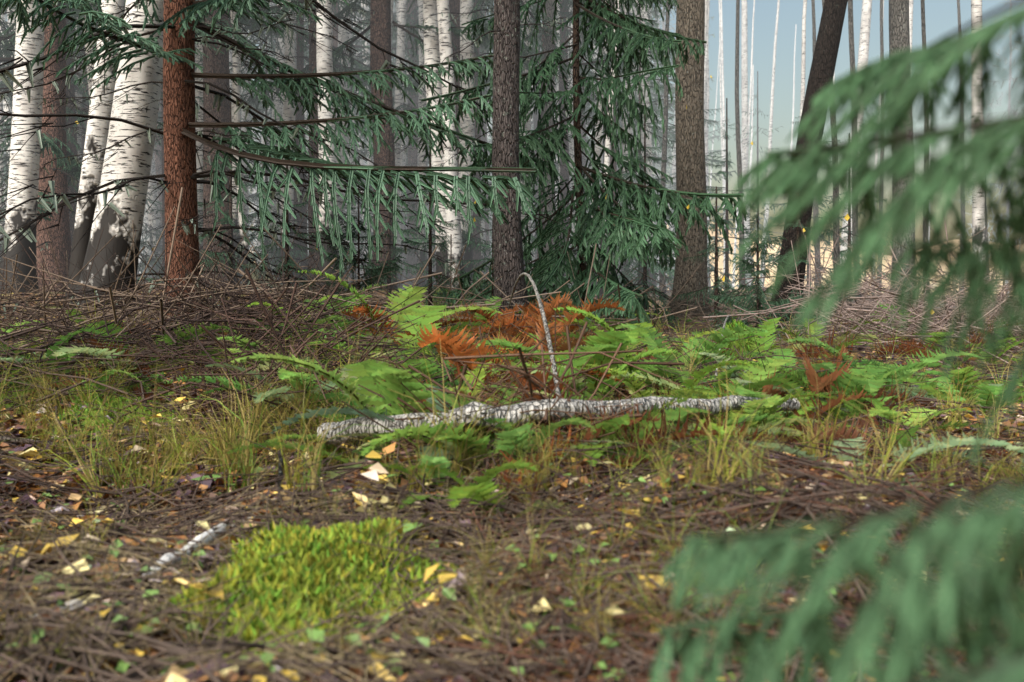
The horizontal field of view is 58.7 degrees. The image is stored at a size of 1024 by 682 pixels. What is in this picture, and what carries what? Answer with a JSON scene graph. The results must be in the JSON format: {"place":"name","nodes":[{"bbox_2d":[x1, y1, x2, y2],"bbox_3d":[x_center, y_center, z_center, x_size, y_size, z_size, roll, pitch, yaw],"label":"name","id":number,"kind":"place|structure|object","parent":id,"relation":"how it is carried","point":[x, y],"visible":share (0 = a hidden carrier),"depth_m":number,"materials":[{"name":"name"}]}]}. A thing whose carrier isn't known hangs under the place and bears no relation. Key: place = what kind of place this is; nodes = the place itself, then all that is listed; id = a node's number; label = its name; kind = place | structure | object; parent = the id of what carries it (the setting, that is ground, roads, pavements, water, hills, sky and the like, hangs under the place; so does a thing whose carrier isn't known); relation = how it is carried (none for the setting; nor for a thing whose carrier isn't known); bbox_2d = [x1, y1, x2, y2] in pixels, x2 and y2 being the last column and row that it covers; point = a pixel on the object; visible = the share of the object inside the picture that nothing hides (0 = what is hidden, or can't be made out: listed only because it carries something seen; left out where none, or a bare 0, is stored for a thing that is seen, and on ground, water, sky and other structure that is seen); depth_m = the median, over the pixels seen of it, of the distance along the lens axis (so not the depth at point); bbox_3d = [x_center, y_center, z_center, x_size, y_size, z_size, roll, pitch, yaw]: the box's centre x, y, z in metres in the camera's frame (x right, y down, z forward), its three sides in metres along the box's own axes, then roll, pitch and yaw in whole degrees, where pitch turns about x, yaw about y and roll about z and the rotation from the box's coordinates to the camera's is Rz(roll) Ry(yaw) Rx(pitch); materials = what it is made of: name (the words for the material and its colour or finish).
{"place":"outdoors","nodes":[
{"label":"outdoors","id":0,"kind":"place"},
{"bbox_2d":[0,187,1023,681],"bbox_3d":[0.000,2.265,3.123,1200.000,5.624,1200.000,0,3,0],"label":"terrain","id":1,"kind":"structure","parent":0,"point":[858,355],"depth_m":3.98,"materials":[{"name":"soil"}]},
{"bbox_2d":[0,0,709,324],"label":"dead branches","id":2,"kind":"object","parent":1,"relation":"on","point":[124,182],"visible":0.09,"depth_m":6.68,"materials":[{"name":"brown wood"}]},
{"bbox_2d":[0,269,935,662],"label":"moss cushions","id":3,"kind":"object","parent":1,"relation":"on","point":[288,575],"visible":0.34,"depth_m":1.55,"materials":[{"name":"green plant"}]},
{"bbox_2d":[0,0,985,622],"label":"birch trees","id":4,"kind":"object","parent":1,"relation":"on","point":[134,160],"visible":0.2,"depth_m":10.37,"materials":[{"name":"white plant"}]},
{"bbox_2d":[0,272,1022,513],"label":"fallen branch","id":5,"kind":"object","parent":1,"relation":"on","point":[735,402],"visible":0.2,"depth_m":2.56,"materials":[{"name":"grey wood"}]},
{"bbox_2d":[0,0,1023,681],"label":"spruce trees","id":6,"kind":"object","parent":1,"relation":"on","point":[914,608],"visible":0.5,"depth_m":4.64,"materials":[{"name":"green plant"}]},
{"bbox_2d":[0,279,1023,671],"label":"grass tufts","id":7,"kind":"object","parent":1,"relation":"on","point":[230,441],"visible":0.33,"depth_m":2.30,"materials":[{"name":"green plant"}]},
{"bbox_2d":[0,270,1023,519],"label":"ferns","id":8,"kind":"object","parent":1,"relation":"on","point":[862,386],"visible":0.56,"depth_m":3.31,"materials":[{"name":"green plant"}]},
{"bbox_2d":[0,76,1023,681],"bbox_3d":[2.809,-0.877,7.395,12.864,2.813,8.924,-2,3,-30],"label":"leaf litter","id":9,"kind":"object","parent":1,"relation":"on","point":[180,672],"visible":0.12,"depth_m":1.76,"materials":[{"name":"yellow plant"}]},
{"bbox_2d":[36,0,1011,337],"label":"conifer trunks","id":10,"kind":"object","parent":1,"relation":"on","point":[176,162],"visible":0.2,"depth_m":9.08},
{"bbox_2d":[5,0,1023,254],"label":"sky","id":11,"kind":"structure","parent":0,"point":[941,16],"materials":[{"name":"white"}]},
{"bbox_2d":[250,221,1023,301],"bbox_3d":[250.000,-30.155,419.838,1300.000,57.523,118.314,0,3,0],"label":"hillside","id":12,"kind":"structure","parent":0,"point":[772,251],"depth_m":443.56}
]}

